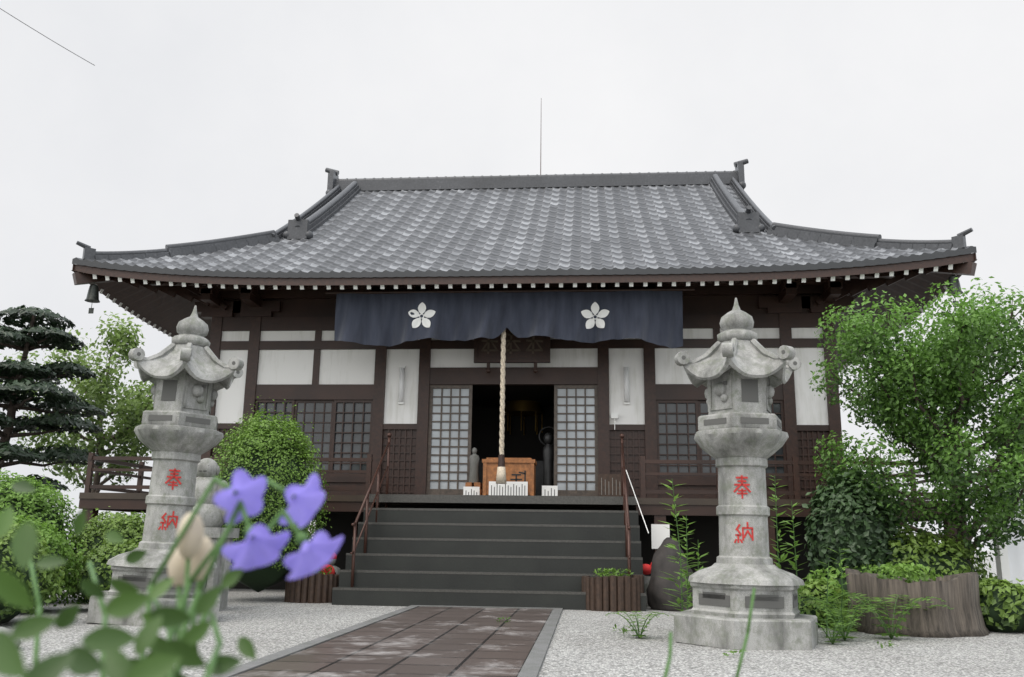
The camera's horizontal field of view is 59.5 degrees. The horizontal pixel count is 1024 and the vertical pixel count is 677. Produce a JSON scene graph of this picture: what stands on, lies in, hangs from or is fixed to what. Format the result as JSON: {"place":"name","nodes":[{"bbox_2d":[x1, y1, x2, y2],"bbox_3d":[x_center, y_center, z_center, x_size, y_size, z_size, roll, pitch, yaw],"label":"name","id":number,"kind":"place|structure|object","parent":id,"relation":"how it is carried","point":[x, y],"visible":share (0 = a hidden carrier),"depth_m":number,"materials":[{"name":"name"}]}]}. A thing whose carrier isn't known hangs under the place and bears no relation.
{"place":"outdoors","nodes":[
{"label":"outdoors","id":0,"kind":"place"},
{"bbox_2d":[0,8,94,65],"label":"utility wire","id":1,"kind":"object","parent":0,"point":[46,37],"visible":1,"depth_m":32.53,"materials":[{"name":"black"}]},
{"bbox_2d":[314,553,339,593],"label":"potted flowers","id":2,"kind":"object","parent":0,"point":[328,565],"depth_m":12.78,"materials":[{"name":"red plant"}]},
{"bbox_2d":[0,538,1023,676],"bbox_3d":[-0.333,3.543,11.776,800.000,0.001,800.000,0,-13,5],"label":"ground","id":3,"kind":"structure","parent":0,"point":[583,643],"depth_m":7.54,"materials":[{"name":"grey gravel"}]},
{"bbox_2d":[0,627,20,645],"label":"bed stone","id":4,"kind":"object","parent":3,"relation":"on","point":[10,632],"visible":0.23,"depth_m":6.82,"materials":[{"name":"grey stone"}]},
{"bbox_2d":[0,517,78,623],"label":"shrub","id":5,"kind":"object","parent":3,"relation":"on","point":[42,551],"depth_m":8.65,"materials":[{"name":"green plant"}]},
{"bbox_2d":[0,457,86,592],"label":"shrub","id":6,"kind":"object","parent":3,"relation":"on","point":[43,496],"depth_m":11.60,"materials":[{"name":"green plant"}]},
{"bbox_2d":[6,506,92,610],"bbox_3d":[-5.861,2.532,10.194,2.138,1.251,1.632,0,-13,5],"label":"shrub","id":7,"kind":"object","parent":3,"relation":"on","point":[52,539],"depth_m":10.26,"materials":[{"name":"green plant"}]},
{"bbox_2d":[0,305,106,493],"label":"pine","id":8,"kind":"object","parent":3,"relation":"on","point":[54,334],"depth_m":21.82,"materials":[{"name":"green plant"}]},
{"bbox_2d":[0,311,153,492],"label":"tree","id":9,"kind":"object","parent":3,"relation":"on","point":[119,339],"depth_m":25.30,"materials":[{"name":"green plant"}]},
{"bbox_2d":[64,538,141,603],"bbox_3d":[-4.655,2.765,10.630,1.229,0.966,1.226,0,-13,5],"label":"shrub","id":10,"kind":"object","parent":3,"relation":"on","point":[108,550],"depth_m":10.40,"materials":[{"name":"green plant"}]},
{"bbox_2d":[64,506,145,596],"bbox_3d":[-5.217,2.899,11.931,1.734,1.310,1.479,0,-13,5],"label":"shrub","id":11,"kind":"object","parent":3,"relation":"on","point":[134,519],"depth_m":11.69,"materials":[{"name":"green plant"}]},
{"bbox_2d":[86,305,243,625],"bbox_3d":[-3.667,1.293,9.793,1.440,3.420,1.247,0,-13,13],"label":"lantern","id":12,"kind":"object","parent":3,"relation":"on","point":[189,361],"visible":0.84,"depth_m":9.56,"materials":[{"name":"stone"}]},
{"bbox_2d":[158,468,181,529],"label":"red carved characters","id":13,"kind":"object","parent":12,"relation":"attached to","point":[172,485],"visible":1,"depth_m":9.49,"materials":[{"name":"red paint"}]},
{"bbox_2d":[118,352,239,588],"bbox_3d":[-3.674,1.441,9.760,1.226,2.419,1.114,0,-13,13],"label":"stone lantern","id":14,"kind":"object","parent":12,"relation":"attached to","point":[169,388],"visible":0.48,"depth_m":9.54,"materials":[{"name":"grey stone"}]},
{"bbox_2d":[193,458,239,609],"bbox_3d":[-3.799,2.389,11.026,0.760,1.824,0.600,0,-13,5],"label":"hotei statue","id":15,"kind":"object","parent":3,"relation":"on","point":[211,514],"visible":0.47,"depth_m":10.95,"materials":[{"name":"stone"}]},
{"bbox_2d":[211,397,333,591],"bbox_3d":[-3.493,2.190,12.840,1.892,2.794,1.889,0,-13,5],"label":"round shrub","id":16,"kind":"object","parent":3,"relation":"on","point":[255,423],"depth_m":12.46,"materials":[{"name":"green plant"}]},
{"bbox_2d":[284,572,338,602],"bbox_3d":[-2.795,3.486,12.571,0.766,0.396,0.683,0,-13,5],"label":"log planter","id":17,"kind":"object","parent":3,"relation":"on","point":[305,588],"visible":0.7,"depth_m":12.29,"materials":[{"name":"brown wood"}]},
{"bbox_2d":[0,476,755,676],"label":"plant","id":18,"kind":"object","parent":3,"relation":"on","point":[164,657],"depth_m":0.76,"materials":[{"name":"green plant"}]},
{"bbox_2d":[168,512,213,586],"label":"buds","id":19,"kind":"object","parent":18,"relation":"on","point":[195,546],"visible":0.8,"depth_m":0.97,"materials":[{"name":"beige plant"}]},
{"bbox_2d":[213,469,343,579],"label":"petals","id":20,"kind":"object","parent":18,"relation":"on","point":[263,547],"visible":1,"depth_m":0.91,"materials":[{"name":"purple plant"}]},
{"bbox_2d":[211,605,562,676],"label":"path kerb","id":21,"kind":"structure","parent":3,"relation":"on","point":[532,665],"depth_m":7.40,"materials":[{"name":"stone"}]},
{"bbox_2d":[232,606,552,676],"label":"path pavers","id":22,"kind":"object","parent":3,"relation":"on","point":[419,641],"visible":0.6,"depth_m":7.16,"materials":[{"name":"brown stone"}]},
{"bbox_2d":[332,510,645,610],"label":"stairs","id":23,"kind":"structure","parent":3,"relation":"on","point":[469,581],"depth_m":12.61,"materials":[{"name":"stone"}]},
{"bbox_2d":[332,494,645,595],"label":"stair treads","id":24,"kind":"object","parent":23,"relation":"on","point":[506,499],"visible":0.95,"depth_m":13.21,"materials":[{"name":"grey wood"}]},
{"bbox_2d":[350,433,630,586],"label":"stair handrails","id":25,"kind":"object","parent":3,"relation":"on","point":[625,506],"visible":0.96,"depth_m":13.06,"materials":[{"name":"metal"}]},
{"bbox_2d":[626,470,648,533],"bbox_3d":[1.873,2.428,13.439,0.014,0.979,0.949,3,-13,-12],"label":"white stick","id":26,"kind":"object","parent":25,"relation":"attached to","point":[637,502],"visible":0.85,"depth_m":13.39,"materials":[{"name":"white paint"}]},
{"bbox_2d":[73,279,957,587],"bbox_3d":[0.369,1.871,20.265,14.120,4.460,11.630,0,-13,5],"label":"timber","id":27,"kind":"object","parent":3,"relation":"on","point":[309,308],"visible":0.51,"depth_m":16.11,"materials":[{"name":"brown wood"}]},
{"bbox_2d":[308,520,669,548],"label":"white blocks","id":28,"kind":"structure","parent":27,"relation":"attached to","point":[660,533],"depth_m":13.86,"materials":[{"name":"white paint"}]},
{"bbox_2d":[325,285,694,293],"bbox_3d":[-0.083,-0.947,15.218,6.270,0.357,0.087,0,-13,5],"label":"curtain pole","id":29,"kind":"object","parent":27,"relation":"attached to","point":[515,291],"visible":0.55,"depth_m":15.14,"materials":[{"name":"brown wood"}]},
{"bbox_2d":[334,291,682,347],"bbox_3d":[-0.090,-0.311,15.086,5.870,0.952,0.331,0,-13,5],"label":"curtain","id":30,"kind":"object","parent":29,"relation":"hanging from","point":[655,317],"visible":1,"depth_m":15.09,"materials":[{"name":"blue fabric"}]},
{"bbox_2d":[408,302,608,328],"bbox_3d":[-0.065,-0.391,15.091,3.394,0.452,0.201,0,-13,5],"label":"flower emblem","id":31,"kind":"object","parent":30,"relation":"attached to","point":[590,323],"visible":1,"depth_m":15.03,"materials":[{"name":"white fabric"}]},
{"bbox_2d":[414,308,602,324],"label":"flower emblem details","id":32,"kind":"object","parent":31,"relation":"attached to","point":[421,316],"visible":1,"depth_m":15.10,"materials":[{"name":"blue fabric"}]},
{"bbox_2d":[426,385,597,495],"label":"door frames","id":33,"kind":"structure","parent":27,"relation":"attached to","point":[457,491],"depth_m":15.96,"materials":[{"name":"wood"}]},
{"bbox_2d":[430,389,594,489],"bbox_3d":[0.010,1.817,15.983,2.960,1.940,0.006,0,-13,5],"label":"door glass","id":34,"kind":"object","parent":33,"relation":"in","point":[560,451],"visible":0.75,"depth_m":15.98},
{"bbox_2d":[478,427,553,495],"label":"doorway statues","id":35,"kind":"object","parent":27,"relation":"on","point":[544,473],"visible":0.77,"depth_m":16.30,"materials":[{"name":"grey stone"}]},
{"bbox_2d":[258,403,783,476],"bbox_3d":[0.011,1.793,15.991,9.500,1.390,0.010,0,-13,5],"label":"window glass","id":36,"kind":"object","parent":27,"relation":"attached to","point":[671,418],"visible":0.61,"depth_m":16.17,"materials":[{"name":"grey glass"}]},
{"bbox_2d":[215,328,827,424],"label":"plaster walls","id":37,"kind":"structure","parent":27,"relation":"on","point":[355,366],"depth_m":16.27,"materials":[{"name":"white paint"}]},
{"bbox_2d":[474,328,549,372],"bbox_3d":[0.014,0.223,16.122,1.360,0.870,0.370,0,-13,5],"label":"plaque","id":38,"kind":"object","parent":37,"relation":"attached to","point":[523,355],"visible":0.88,"depth_m":15.95,"materials":[{"name":"brown wood"}]},
{"bbox_2d":[481,332,542,353],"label":"plaque characters","id":39,"kind":"object","parent":38,"relation":"attached to","point":[510,341],"visible":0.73,"depth_m":15.97,"materials":[{"name":"black paint"}]},
{"bbox_2d":[398,367,628,401],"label":"wall lamp tubes","id":40,"kind":"object","parent":37,"relation":"attached to","point":[626,384],"depth_m":15.97},
{"bbox_2d":[398,365,629,404],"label":"wall lamp caps","id":41,"kind":"object","parent":40,"relation":"attached to","point":[626,403],"depth_m":16.02,"materials":[{"name":"metal"}]},
{"bbox_2d":[71,253,976,368],"bbox_3d":[0.459,0.021,21.457,14.941,1.325,13.820,0,-13,5],"label":"eave timber","id":42,"kind":"object","parent":27,"relation":"on","point":[163,305],"visible":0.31,"depth_m":15.16,"materials":[{"name":"brown wood"}]},
{"bbox_2d":[499,329,505,454],"bbox_3d":[-0.156,0.794,15.013,0.091,2.314,0.091,0,-13,5],"label":"bell rope","id":43,"kind":"object","parent":42,"relation":"hanging from","point":[502,391],"visible":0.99,"depth_m":14.96,"materials":[{"name":"beige fabric"}]},
{"bbox_2d":[498,454,504,466],"bbox_3d":[-0.173,2.013,14.736,0.120,0.200,0.114,0,-13,5],"label":"rope grip","id":44,"kind":"object","parent":43,"relation":"attached to","point":[501,460],"visible":1,"depth_m":14.70,"materials":[{"name":"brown wood"}]},
{"bbox_2d":[496,467,506,483],"bbox_3d":[-0.176,2.242,14.684,0.180,0.270,0.180,0,-13,5],"label":"rope tassel","id":45,"kind":"object","parent":44,"relation":"attached to","point":[501,476],"visible":1,"depth_m":14.62,"materials":[{"name":"beige fabric"}]},
{"bbox_2d":[84,274,962,313],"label":"wind bells","id":46,"kind":"object","parent":42,"relation":"attached to","point":[93,294],"visible":0.84,"depth_m":15.38,"materials":[{"name":"brown metal"}]},
{"bbox_2d":[72,184,976,277],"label":"roof tiles","id":47,"kind":"object","parent":42,"relation":"on","point":[642,229],"visible":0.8,"depth_m":16.86,"materials":[{"name":"grey tile"}]},
{"bbox_2d":[76,159,972,259],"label":"roof ridges","id":48,"kind":"object","parent":47,"relation":"on","point":[753,217],"visible":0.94,"depth_m":19.92,"materials":[{"name":"tile"}]},
{"bbox_2d":[93,264,956,370],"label":"rafter ends","id":49,"kind":"object","parent":42,"relation":"attached to","point":[803,280],"visible":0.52,"depth_m":14.80,"materials":[{"name":"white paint"}]},
{"bbox_2d":[611,413,617,429],"bbox_3d":[1.808,1.457,15.781,0.120,0.300,0.050,0,-13,5],"label":"sensor box","id":50,"kind":"object","parent":27,"relation":"attached to","point":[614,416],"visible":1,"depth_m":15.78,"materials":[{"name":"white paint"}]},
{"bbox_2d":[229,386,816,589],"bbox_3d":[0.410,2.637,20.720,11.200,5.750,10.300,0,-13,5],"label":"dark interior","id":51,"kind":"object","parent":3,"relation":"on","point":[485,437],"visible":0.22,"depth_m":15.55,"materials":[{"name":"black"}]},
{"bbox_2d":[504,400,542,434],"bbox_3d":[0.227,1.408,18.597,0.840,1.100,0.840,0,-13,5],"label":"altar","id":52,"kind":"object","parent":51,"relation":"on","point":[521,408],"visible":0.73,"depth_m":18.29,"materials":[{"name":"brown"}]},
{"bbox_2d":[314,566,894,655],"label":"planter weeds","id":53,"kind":"object","parent":3,"relation":"on","point":[606,571],"visible":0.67,"depth_m":11.75,"materials":[{"name":"green plant"}]},
{"bbox_2d":[582,575,643,611],"bbox_3d":[1.329,3.345,11.815,0.818,0.450,0.692,0,-13,5],"label":"log planter","id":54,"kind":"object","parent":3,"relation":"on","point":[625,591],"visible":0.9,"depth_m":11.54,"materials":[{"name":"brown wood"}]},
{"bbox_2d":[644,576,650,606],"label":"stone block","id":55,"kind":"structure","parent":3,"relation":"on","point":[646,580],"depth_m":12.49,"materials":[{"name":"stone"}]},
{"bbox_2d":[643,562,651,574],"bbox_3d":[1.897,3.253,12.696,0.471,0.215,0.205,0,-13,5],"label":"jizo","id":56,"kind":"object","parent":55,"relation":"on","point":[646,569],"depth_m":12.61,"materials":[{"name":"red fabric"}]},
{"bbox_2d":[646,537,692,611],"bbox_3d":[2.215,3.163,12.079,0.808,0.944,0.750,0,-13,5],"label":"rock","id":57,"kind":"object","parent":3,"relation":"on","point":[658,598],"visible":0.69,"depth_m":11.85,"materials":[{"name":"grey stone"}]},
{"bbox_2d":[674,298,817,649],"bbox_3d":[2.150,1.167,8.403,1.350,3.207,1.170,3,-13,-7],"label":"lantern","id":58,"kind":"object","parent":3,"relation":"on","point":[733,446],"visible":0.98,"depth_m":8.12,"materials":[{"name":"stone"}]},
{"bbox_2d":[682,347,797,607],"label":"lantern recesses","id":59,"kind":"object","parent":58,"relation":"attached to","point":[749,390],"visible":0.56,"depth_m":7.97,"materials":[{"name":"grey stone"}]},
{"bbox_2d":[733,475,753,542],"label":"red carved characters","id":60,"kind":"object","parent":58,"relation":"attached to","point":[742,493],"visible":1,"depth_m":8.07,"materials":[{"name":"red paint"}]},
{"bbox_2d":[606,475,952,643],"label":"ferns","id":61,"kind":"object","parent":3,"relation":"on","point":[783,557],"depth_m":8.79,"materials":[{"name":"green plant"}]},
{"bbox_2d":[798,577,847,627],"bbox_3d":[3.357,2.902,9.816,0.698,0.564,0.726,0,-13,5],"label":"shrub","id":62,"kind":"object","parent":3,"relation":"on","point":[813,583],"depth_m":9.65,"materials":[{"name":"green plant"}]},
{"bbox_2d":[802,466,904,578],"bbox_3d":[4.325,2.485,11.255,1.306,1.722,1.224,0,-13,5],"label":"shrub","id":63,"kind":"object","parent":3,"relation":"on","point":[822,496],"depth_m":10.95,"materials":[{"name":"green plant"}]},
{"bbox_2d":[798,564,969,605],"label":"bed plants","id":64,"kind":"object","parent":3,"relation":"on","point":[817,575],"depth_m":10.71,"materials":[{"name":"green plant"}]},
{"bbox_2d":[809,276,1023,561],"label":"tree","id":65,"kind":"object","parent":3,"relation":"on","point":[979,321],"depth_m":11.22,"materials":[{"name":"green plant"}]},
{"bbox_2d":[845,568,989,637],"bbox_3d":[4.215,2.719,9.291,1.473,0.629,1.107,0,-13,5],"label":"stump planter","id":66,"kind":"object","parent":3,"relation":"on","point":[959,594],"visible":0.83,"depth_m":8.93,"materials":[{"name":"brown wood"}]},
{"bbox_2d":[862,562,942,582],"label":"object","id":67,"kind":"object","parent":66,"relation":"on","point":[907,567],"visible":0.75,"depth_m":9.43,"materials":[{"name":"green plant"}]},
{"bbox_2d":[866,520,997,584],"bbox_3d":[4.992,2.894,11.152,2.313,1.265,1.459,0,-13,5],"label":"shrub","id":68,"kind":"object","parent":3,"relation":"on","point":[950,545],"depth_m":10.85,"materials":[{"name":"green plant"}]},
{"bbox_2d":[979,578,1023,632],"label":"shrub","id":69,"kind":"object","parent":3,"relation":"on","point":[985,587],"depth_m":9.29,"materials":[{"name":"green plant"}]},
{"bbox_2d":[990,493,1023,582],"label":"post","id":70,"kind":"object","parent":3,"relation":"on","point":[1002,567],"visible":0.26,"depth_m":11.53,"materials":[{"name":"white"}]},
{"bbox_2d":[0,0,1023,550],"label":"sky","id":71,"kind":"structure","parent":0,"point":[192,120],"materials":[{"name":"white"}]},
{"bbox_2d":[79,492,954,507],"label":"veranda floor","id":72,"kind":"structure","parent":0,"point":[647,501],"depth_m":14.37,"materials":[{"name":"brown wood"}]},
{"bbox_2d":[465,482,482,494],"bbox_3d":[-0.669,2.665,15.607,0.300,0.300,0.300,0,-13,5],"label":"statue stand","id":73,"kind":"object","parent":72,"relation":"on","point":[474,484],"visible":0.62,"depth_m":15.51,"materials":[{"name":"brown wood"}]},
{"bbox_2d":[469,447,479,482],"bbox_3d":[-0.663,2.219,15.709,0.186,0.616,0.130,0,-13,5],"label":"stone doorway statue","id":74,"kind":"object","parent":73,"relation":"on","point":[474,458],"visible":0.99,"depth_m":15.66,"materials":[{"name":"stone"}]},
{"bbox_2d":[482,458,536,495],"bbox_3d":[-0.044,2.434,15.478,0.910,0.710,0.510,0,-13,5],"label":"offering box","id":75,"kind":"object","parent":72,"relation":"on","point":[514,465],"visible":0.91,"depth_m":15.28,"materials":[{"name":"brown wood"}]},
{"bbox_2d":[510,471,525,481],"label":"offering box characters","id":76,"kind":"object","parent":75,"relation":"attached to","point":[516,479],"visible":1,"depth_m":15.24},
{"bbox_2d":[463,481,557,495],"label":"paper notices","id":77,"kind":"object","parent":72,"relation":"on","point":[522,486],"visible":0.64,"depth_m":15.18,"materials":[{"name":"white paper"}]},
{"bbox_2d":[468,484,554,495],"bbox_3d":[-0.040,2.594,15.255,1.531,0.220,0.213,0,-13,5],"label":"paper notice text","id":78,"kind":"object","parent":77,"relation":"on","point":[513,490],"visible":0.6,"depth_m":15.16},
{"bbox_2d":[598,474,620,495],"bbox_3d":[1.636,2.467,14.865,0.420,0.420,0.150,0,-13,5],"label":"notice board","id":79,"kind":"object","parent":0,"point":[607,480],"depth_m":14.80,"materials":[{"name":"brown wood"}]},
{"bbox_2d":[601,478,616,494],"bbox_3d":[1.630,2.440,14.793,0.308,0.280,0.004,0,-13,5],"label":"notice board writing","id":80,"kind":"object","parent":79,"relation":"attached to","point":[605,487],"visible":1,"depth_m":14.79},
{"bbox_2d":[1005,498,1023,584],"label":"neighbour wall","id":81,"kind":"structure","parent":0,"point":[1016,558],"depth_m":11.56,"materials":[{"name":"white paint"}]}
]}

